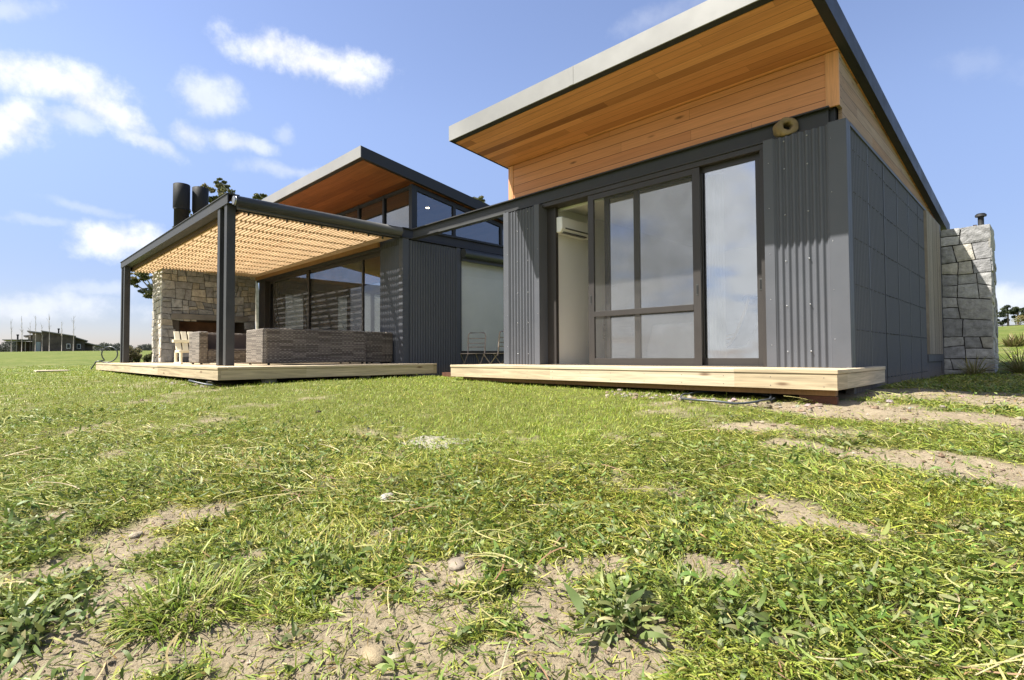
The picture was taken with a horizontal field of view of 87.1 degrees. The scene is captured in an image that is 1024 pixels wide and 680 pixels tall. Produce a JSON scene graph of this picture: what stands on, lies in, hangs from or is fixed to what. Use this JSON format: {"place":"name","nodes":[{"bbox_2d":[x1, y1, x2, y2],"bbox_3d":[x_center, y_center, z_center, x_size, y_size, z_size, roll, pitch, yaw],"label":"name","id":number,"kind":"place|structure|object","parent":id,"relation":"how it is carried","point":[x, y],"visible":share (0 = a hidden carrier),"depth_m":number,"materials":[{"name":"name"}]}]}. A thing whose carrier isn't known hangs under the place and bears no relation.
{"place":"outdoors","nodes":[
{"label":"outdoors","id":0,"kind":"place"},
{"bbox_2d":[0,325,1023,679],"bbox_3d":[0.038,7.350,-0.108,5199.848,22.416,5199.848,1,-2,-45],"label":"ground","id":1,"kind":"structure","parent":0,"point":[42,359],"depth_m":2.82,"materials":[{"name":"beige soil"}]},
{"bbox_2d":[0,341,15,351],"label":"distant wood","id":2,"kind":"object","parent":1,"relation":"on","point":[7,346],"visible":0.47,"depth_m":186.67,"materials":[{"name":"green plant"}]},
{"bbox_2d":[35,316,36,350],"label":"sapling","id":3,"kind":"object","parent":1,"relation":"on","point":[35,334],"visible":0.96,"depth_m":92.98,"materials":[{"name":"grey plant"}]},
{"bbox_2d":[0,491,99,553],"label":"green weeds","id":4,"kind":"object","parent":1,"relation":"on","point":[16,521],"visible":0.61,"depth_m":2.62,"materials":[{"name":"green plant"}]},
{"bbox_2d":[34,370,68,371],"bbox_3d":[-12.579,0.878,14.716,0.700,0.108,0.900,1,-2,-45],"label":"tank lid","id":5,"kind":"object","parent":1,"relation":"on","point":[49,370],"visible":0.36,"depth_m":14.37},
{"bbox_2d":[2,328,104,351],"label":"house","id":6,"kind":"structure","parent":1,"relation":"on","point":[57,340],"depth_m":99.69,"materials":[{"name":"grey metal"}]},
{"bbox_2d":[36,342,40,350],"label":"door","id":7,"kind":"structure","parent":6,"relation":"in","point":[38,344],"depth_m":98.48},
{"bbox_2d":[72,316,75,350],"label":"sapling","id":8,"kind":"object","parent":1,"relation":"on","point":[73,331],"visible":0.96,"depth_m":90.98,"materials":[{"name":"grey plant"}]},
{"bbox_2d":[0,566,166,679],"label":"green weeds","id":9,"kind":"object","parent":1,"relation":"on","point":[18,640],"visible":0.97,"depth_m":1.79,"materials":[{"name":"green plant"}]},
{"bbox_2d":[90,346,117,368],"bbox_3d":[-11.161,0.489,14.712,0.807,0.638,0.119,0,-2,2],"label":"garden hose","id":10,"kind":"object","parent":1,"relation":"on","point":[103,358],"visible":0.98,"depth_m":14.71,"materials":[{"name":"grey rubber"}]},
{"bbox_2d":[93,342,151,350],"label":"distant wood","id":11,"kind":"object","parent":1,"relation":"on","point":[146,347],"visible":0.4,"depth_m":185.93,"materials":[{"name":"green plant"}]},
{"bbox_2d":[127,531,143,538],"bbox_3d":[-1.762,0.915,2.524,0.049,0.029,0.070,0,-2,4],"label":"stone","id":12,"kind":"object","parent":1,"relation":"on","point":[134,535],"visible":0.93,"depth_m":2.51,"materials":[{"name":"beige stone"}]},
{"bbox_2d":[129,346,142,362],"bbox_3d":[-15.532,0.621,22.006,0.792,0.818,0.737,1,-2,-45],"label":"shrub","id":13,"kind":"object","parent":1,"relation":"on","point":[135,355],"visible":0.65,"depth_m":21.98,"materials":[{"name":"green plant"}]},
{"bbox_2d":[130,272,152,298],"bbox_3d":[-26.313,-1.806,40.103,4.471,6.570,2.578,1,-2,-27],"label":"gum tree","id":14,"kind":"object","parent":1,"relation":"on","point":[148,291],"visible":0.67,"depth_m":39.57,"materials":[{"name":"green plant"}]},
{"bbox_2d":[142,352,151,361],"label":"shrub","id":15,"kind":"object","parent":1,"relation":"on","point":[147,358],"visible":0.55,"depth_m":21.89,"materials":[{"name":"green plant"}]},
{"bbox_2d":[93,552,274,656],"bbox_3d":[-1.158,0.923,1.930,0.565,0.172,0.540,1,-2,-45],"label":"grass tuft","id":16,"kind":"object","parent":1,"relation":"on","point":[219,581],"visible":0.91,"depth_m":1.91,"materials":[{"name":"green plant"}]},
{"bbox_2d":[188,380,214,385],"bbox_3d":[-4.338,0.602,7.553,0.223,0.086,0.975,1,-2,-45],"label":"garden hose","id":17,"kind":"object","parent":1,"relation":"on","point":[211,384],"visible":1,"depth_m":7.58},
{"bbox_2d":[200,177,235,202],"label":"gum tree","id":18,"kind":"object","parent":1,"relation":"on","point":[222,187],"visible":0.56,"depth_m":41.80,"materials":[{"name":"green plant"}]},
{"bbox_2d":[252,193,267,328],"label":"gum tree","id":19,"kind":"object","parent":1,"relation":"on","point":[261,196],"visible":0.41,"depth_m":47.65,"materials":[{"name":"green plant"}]},
{"bbox_2d":[96,362,461,386],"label":"deck","id":20,"kind":"structure","parent":1,"relation":"on","point":[266,373],"depth_m":8.86,"materials":[{"name":"beige wood"}]},
{"bbox_2d":[172,331,209,363],"bbox_3d":[-6.879,0.162,11.534,0.580,0.700,0.698,1,-2,-45],"label":"wooden chair","id":21,"kind":"object","parent":20,"relation":"on","point":[177,341],"visible":0.48,"depth_m":11.53,"materials":[{"name":"beige wood"}]},
{"bbox_2d":[151,182,255,362],"bbox_3d":[-8.999,-1.888,15.816,2.476,5.072,1.110,1,-2,-45],"label":"stone fireplace","id":22,"kind":"object","parent":20,"relation":"on","point":[184,301],"visible":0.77,"depth_m":15.17,"materials":[{"name":"stone"}]},
{"bbox_2d":[189,331,281,364],"bbox_3d":[-5.543,0.171,10.925,1.630,0.628,0.670,1,-2,-45],"label":"rattan sofa","id":23,"kind":"object","parent":20,"relation":"on","point":[202,347],"visible":0.55,"depth_m":10.40,"materials":[{"name":"grey wicker"}]},
{"bbox_2d":[120,192,402,365],"bbox_3d":[-6.537,-0.850,12.857,3.220,2.795,9.143,1,-2,-45],"label":"pergola","id":24,"kind":"object","parent":20,"relation":"on","point":[224,239],"visible":0.89,"depth_m":10.80,"materials":[{"name":"metal"}]},
{"bbox_2d":[246,328,365,364],"bbox_3d":[-3.818,0.138,10.084,1.880,0.628,0.980,1,-2,-45],"label":"rattan sofa","id":25,"kind":"object","parent":20,"relation":"on","point":[268,346],"visible":0.98,"depth_m":9.59,"materials":[{"name":"grey wicker"}]},
{"bbox_2d":[349,331,392,362],"bbox_3d":[-2.923,0.161,11.028,0.620,0.628,0.790,1,-2,-45],"label":"rattan armchair","id":26,"kind":"object","parent":20,"relation":"on","point":[379,346],"visible":0.58,"depth_m":10.75,"materials":[{"name":"wicker"}]},
{"bbox_2d":[274,612,312,648],"bbox_3d":[-0.718,0.955,1.770,0.119,0.085,0.170,0,-2,-22],"label":"dock plant","id":27,"kind":"object","parent":1,"relation":"on","point":[297,633],"visible":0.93,"depth_m":1.76,"materials":[{"name":"green plant"}]},
{"bbox_2d":[363,644,385,665],"bbox_3d":[-0.425,0.973,1.661,0.066,0.043,0.107,0,-2,-25],"label":"stone","id":28,"kind":"object","parent":1,"relation":"on","point":[374,652],"visible":0.94,"depth_m":1.64,"materials":[{"name":"beige stone"}]},
{"bbox_2d":[256,145,503,375],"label":"pavilion","id":29,"kind":"structure","parent":1,"relation":"on","point":[437,299],"depth_m":12.10,"materials":[{"name":"metal"}]},
{"bbox_2d":[269,281,278,327],"bbox_3d":[-7.032,-0.566,15.906,0.040,2.390,0.600,1,-2,-45],"label":"fixed window","id":30,"kind":"structure","parent":29,"relation":"in","point":[271,282],"depth_m":16.01,"materials":[{"name":"metal"}]},
{"bbox_2d":[273,270,309,328],"bbox_3d":[-6.113,-0.601,14.860,0.040,2.390,2.360,1,-2,-45],"label":"sliding door","id":31,"kind":"structure","parent":29,"relation":"in","point":[308,271],"depth_m":14.63,"materials":[{"name":"metal"}]},
{"bbox_2d":[306,257,361,328],"bbox_3d":[-4.387,-0.658,13.206,0.040,2.390,2.960,1,-2,-45],"label":"sliding door","id":32,"kind":"structure","parent":29,"relation":"in","point":[357,259],"depth_m":13.51,"materials":[{"name":"metal"}]},
{"bbox_2d":[362,252,379,330],"bbox_3d":[-3.062,-0.705,11.838,0.040,2.390,0.870,1,-2,-45],"label":"fixed window","id":33,"kind":"structure","parent":29,"relation":"in","point":[377,254],"depth_m":12.12,"materials":[{"name":"metal"}]},
{"bbox_2d":[461,261,503,352],"bbox_3d":[0.151,-0.821,13.322,3.782,2.344,0.100,1,-2,-45],"label":"window","id":34,"kind":"structure","parent":29,"relation":"in","point":[482,286],"depth_m":12.50,"materials":[{"name":"glass"}]},
{"bbox_2d":[379,492,396,500],"bbox_3d":[-0.699,0.890,3.018,0.123,0.062,0.090,1,-2,-45],"label":"stone","id":35,"kind":"object","parent":1,"relation":"on","point":[384,498],"visible":0.44,"depth_m":2.99,"materials":[{"name":"white stone"}]},
{"bbox_2d":[386,652,403,663],"bbox_3d":[-0.364,0.981,1.661,0.057,0.028,0.050,0,-2,-19],"label":"stone","id":36,"kind":"object","parent":1,"relation":"on","point":[393,655],"visible":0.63,"depth_m":1.65,"materials":[{"name":"beige stone"}]},
{"bbox_2d":[396,435,475,449],"bbox_3d":[-0.590,0.811,4.260,0.767,0.071,0.419,-1,-2,15],"label":"lime patch","id":37,"kind":"object","parent":1,"relation":"on","point":[428,441],"visible":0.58,"depth_m":4.28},
{"bbox_2d":[448,556,468,570],"bbox_3d":[-0.222,0.923,2.213,0.084,0.042,0.127,0,-2,-16],"label":"stone","id":38,"kind":"object","parent":1,"relation":"on","point":[457,566],"visible":0.9,"depth_m":2.19,"materials":[{"name":"beige stone"}]},
{"bbox_2d":[473,195,486,203],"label":"gum tree","id":39,"kind":"object","parent":1,"relation":"on","point":[480,198],"visible":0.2,"depth_m":46.26,"materials":[{"name":"green plant"}]},
{"bbox_2d":[0,347,1023,679],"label":"lawn","id":40,"kind":"structure","parent":1,"relation":"on","point":[536,423],"depth_m":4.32,"materials":[{"name":"green plant"}]},
{"bbox_2d":[0,380,1023,679],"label":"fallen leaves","id":41,"kind":"object","parent":1,"relation":"on","point":[760,600],"visible":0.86,"depth_m":2.21,"materials":[{"name":"green plant"}]},
{"bbox_2d":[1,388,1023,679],"bbox_3d":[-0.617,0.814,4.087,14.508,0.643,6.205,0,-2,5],"label":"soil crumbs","id":42,"kind":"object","parent":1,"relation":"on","point":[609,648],"visible":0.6,"depth_m":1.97,"materials":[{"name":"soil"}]},
{"bbox_2d":[165,381,1023,425],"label":"gravel","id":43,"kind":"structure","parent":1,"relation":"on","point":[808,405],"depth_m":4.97,"materials":[{"name":"grey gravel"}]},
{"bbox_2d":[563,573,679,659],"bbox_3d":[0.371,0.911,1.770,0.401,0.174,0.358,0,-2,-4],"label":"dock plant","id":44,"kind":"object","parent":1,"relation":"on","point":[624,618],"visible":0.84,"depth_m":1.75,"materials":[{"name":"green plant"}]},
{"bbox_2d":[450,364,885,404],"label":"deck","id":45,"kind":"structure","parent":1,"relation":"on","point":[821,385],"depth_m":5.69,"materials":[{"name":"beige wood"}]},
{"bbox_2d":[460,332,485,364],"bbox_3d":[-0.814,0.280,11.107,0.426,0.899,0.477,-1,-2,21],"label":"folding chair","id":46,"kind":"object","parent":45,"relation":"on","point":[468,347],"visible":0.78,"depth_m":11.24,"materials":[{"name":"metal"}]},
{"bbox_2d":[483,331,503,363],"bbox_3d":[-0.312,0.270,10.882,0.477,0.899,0.426,-1,-2,35],"label":"folding chair","id":47,"kind":"object","parent":45,"relation":"on","point":[497,353],"visible":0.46,"depth_m":10.68,"materials":[{"name":"metal"}]},
{"bbox_2d":[411,0,949,393],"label":"pavilion","id":48,"kind":"structure","parent":1,"relation":"on","point":[835,221],"depth_m":6.72,"materials":[{"name":"metal"}]},
{"bbox_2d":[556,217,587,239],"bbox_3d":[0.972,-1.779,8.620,0.780,0.252,0.212,1,-2,-45],"label":"air conditioner","id":49,"kind":"object","parent":48,"relation":"attached to","point":[571,228],"visible":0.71,"depth_m":8.49,"materials":[{"name":"white plastic"}]},
{"bbox_2d":[604,191,634,357],"bbox_3d":[1.546,-0.875,7.540,0.035,2.424,0.570,1,-2,-45],"label":"sliding door","id":50,"kind":"structure","parent":48,"relation":"in","point":[607,225],"depth_m":7.69,"materials":[{"name":"metal"}]},
{"bbox_2d":[603,315,641,357],"bbox_3d":[1.817,-0.015,8.864,0.640,0.767,0.640,1,-2,-45],"label":"window pane","id":51,"kind":"structure","parent":48,"relation":"on","point":[623,337],"depth_m":8.62,"materials":[{"name":"glass"}]},
{"bbox_2d":[633,173,709,357],"bbox_3d":[2.043,-0.893,6.980,0.035,2.424,1.035,1,-2,-45],"label":"sliding door","id":52,"kind":"structure","parent":48,"relation":"in","point":[636,193],"depth_m":7.26,"materials":[{"name":"metal"}]},
{"bbox_2d":[645,320,758,357],"bbox_3d":[3.515,0.051,8.900,2.046,0.620,1.805,1,-2,-45],"label":"bed","id":53,"kind":"object","parent":48,"relation":"on","point":[673,340],"visible":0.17,"depth_m":8.37,"materials":[{"name":"fabric"}]},
{"bbox_2d":[707,173,725,357],"bbox_3d":[2.555,-0.887,6.746,0.070,2.380,0.220,1,-2,-45],"label":"curtain","id":54,"kind":"object","parent":48,"relation":"hanging from","point":[716,257],"visible":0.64,"depth_m":6.73,"materials":[{"name":"white fabric"}]},
{"bbox_2d":[700,153,762,365],"bbox_3d":[2.576,-0.914,6.378,0.041,2.424,0.790,1,-2,-45],"label":"sliding door","id":55,"kind":"structure","parent":48,"relation":"in","point":[756,157],"depth_m":6.20,"materials":[{"name":"metal"}]},
{"bbox_2d":[726,294,757,348],"bbox_3d":[3.035,-0.126,7.394,0.536,0.921,0.715,1,-2,-45],"label":"lounge chair","id":56,"kind":"object","parent":48,"relation":"in","point":[745,330],"visible":0.52,"depth_m":7.15,"materials":[{"name":"white wood"}]},
{"bbox_2d":[773,117,798,136],"bbox_3d":[2.983,-2.312,5.871,0.244,0.202,0.156,-1,-2,7],"label":"stone ring","id":57,"kind":"object","parent":48,"relation":"on","point":[792,124],"visible":0.96,"depth_m":5.81,"materials":[{"name":"beige stone"}]},
{"bbox_2d":[644,553,761,643],"bbox_3d":[0.609,0.847,1.825,0.438,0.165,0.437,1,-2,-45],"label":"grass tuft","id":58,"kind":"object","parent":1,"relation":"on","point":[671,604],"visible":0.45,"depth_m":1.81,"materials":[{"name":"green plant"}]},
{"bbox_2d":[680,391,775,404],"bbox_3d":[2.132,0.562,5.323,0.859,0.076,0.845,1,-2,-45],"label":"garden hose","id":59,"kind":"object","parent":1,"relation":"on","point":[749,402],"visible":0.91,"depth_m":5.09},
{"bbox_2d":[693,590,797,647],"bbox_3d":[0.714,0.903,1.690,0.261,0.149,0.333,1,-2,-45],"label":"dock plant","id":60,"kind":"object","parent":1,"relation":"on","point":[759,619],"visible":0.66,"depth_m":1.67,"materials":[{"name":"green plant"}]},
{"bbox_2d":[735,559,816,630],"bbox_3d":[0.894,0.873,1.873,0.036,0.060,0.437,0,-2,-9],"label":"root stem","id":61,"kind":"object","parent":1,"relation":"on","point":[744,570],"visible":0.35,"depth_m":2.00,"materials":[{"name":"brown plant"}]},
{"bbox_2d":[940,213,998,373],"bbox_3d":[8.332,-0.713,10.213,0.905,3.175,1.280,1,-2,-45],"label":"stone chimney","id":62,"kind":"object","parent":1,"relation":"on","point":[970,304],"visible":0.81,"depth_m":9.73,"materials":[{"name":"grey stone"}]},
{"bbox_2d":[948,353,998,374],"bbox_3d":[7.995,0.392,9.309,0.850,0.434,0.753,1,-2,-45],"label":"reed tuft","id":63,"kind":"object","parent":1,"relation":"on","point":[971,369],"visible":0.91,"depth_m":9.21,"materials":[{"name":"green plant"}]},
{"bbox_2d":[935,586,1023,624],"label":"root stem","id":64,"kind":"object","parent":1,"relation":"on","point":[1020,622],"visible":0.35,"depth_m":1.65,"materials":[{"name":"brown plant"}]},
{"bbox_2d":[997,311,1004,324],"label":"pine tree","id":65,"kind":"object","parent":1,"relation":"on","point":[999,321],"visible":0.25,"depth_m":99.46,"materials":[{"name":"green plant"}]},
{"bbox_2d":[984,344,1023,372],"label":"reed tuft","id":66,"kind":"object","parent":1,"relation":"on","point":[1018,367],"visible":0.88,"depth_m":8.94,"materials":[{"name":"green plant"}]},
{"bbox_2d":[997,305,1010,324],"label":"pine tree","id":67,"kind":"object","parent":1,"relation":"on","point":[1004,312],"visible":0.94,"depth_m":94.90,"materials":[{"name":"green plant"}]},
{"bbox_2d":[998,333,1023,346],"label":"reed tuft","id":68,"kind":"object","parent":1,"relation":"on","point":[1013,341],"visible":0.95,"depth_m":15.98,"materials":[{"name":"green plant"}]},
{"bbox_2d":[1008,306,1021,324],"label":"pine tree","id":69,"kind":"object","parent":1,"relation":"on","point":[1014,310],"visible":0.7,"depth_m":91.92,"materials":[{"name":"green plant"}]},
{"bbox_2d":[1011,315,1023,324],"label":"young tree","id":70,"kind":"object","parent":1,"relation":"on","point":[1019,319],"visible":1,"depth_m":51.99,"materials":[{"name":"green plant"}]},
{"bbox_2d":[1019,307,1023,318],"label":"pine tree","id":71,"kind":"object","parent":1,"relation":"on","point":[1021,311],"visible":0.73,"depth_m":90.14,"materials":[{"name":"green plant"}]},
{"bbox_2d":[0,0,1023,351],"label":"sky","id":72,"kind":"structure","parent":0,"point":[106,105],"materials":[{"name":"blue"}]}
]}

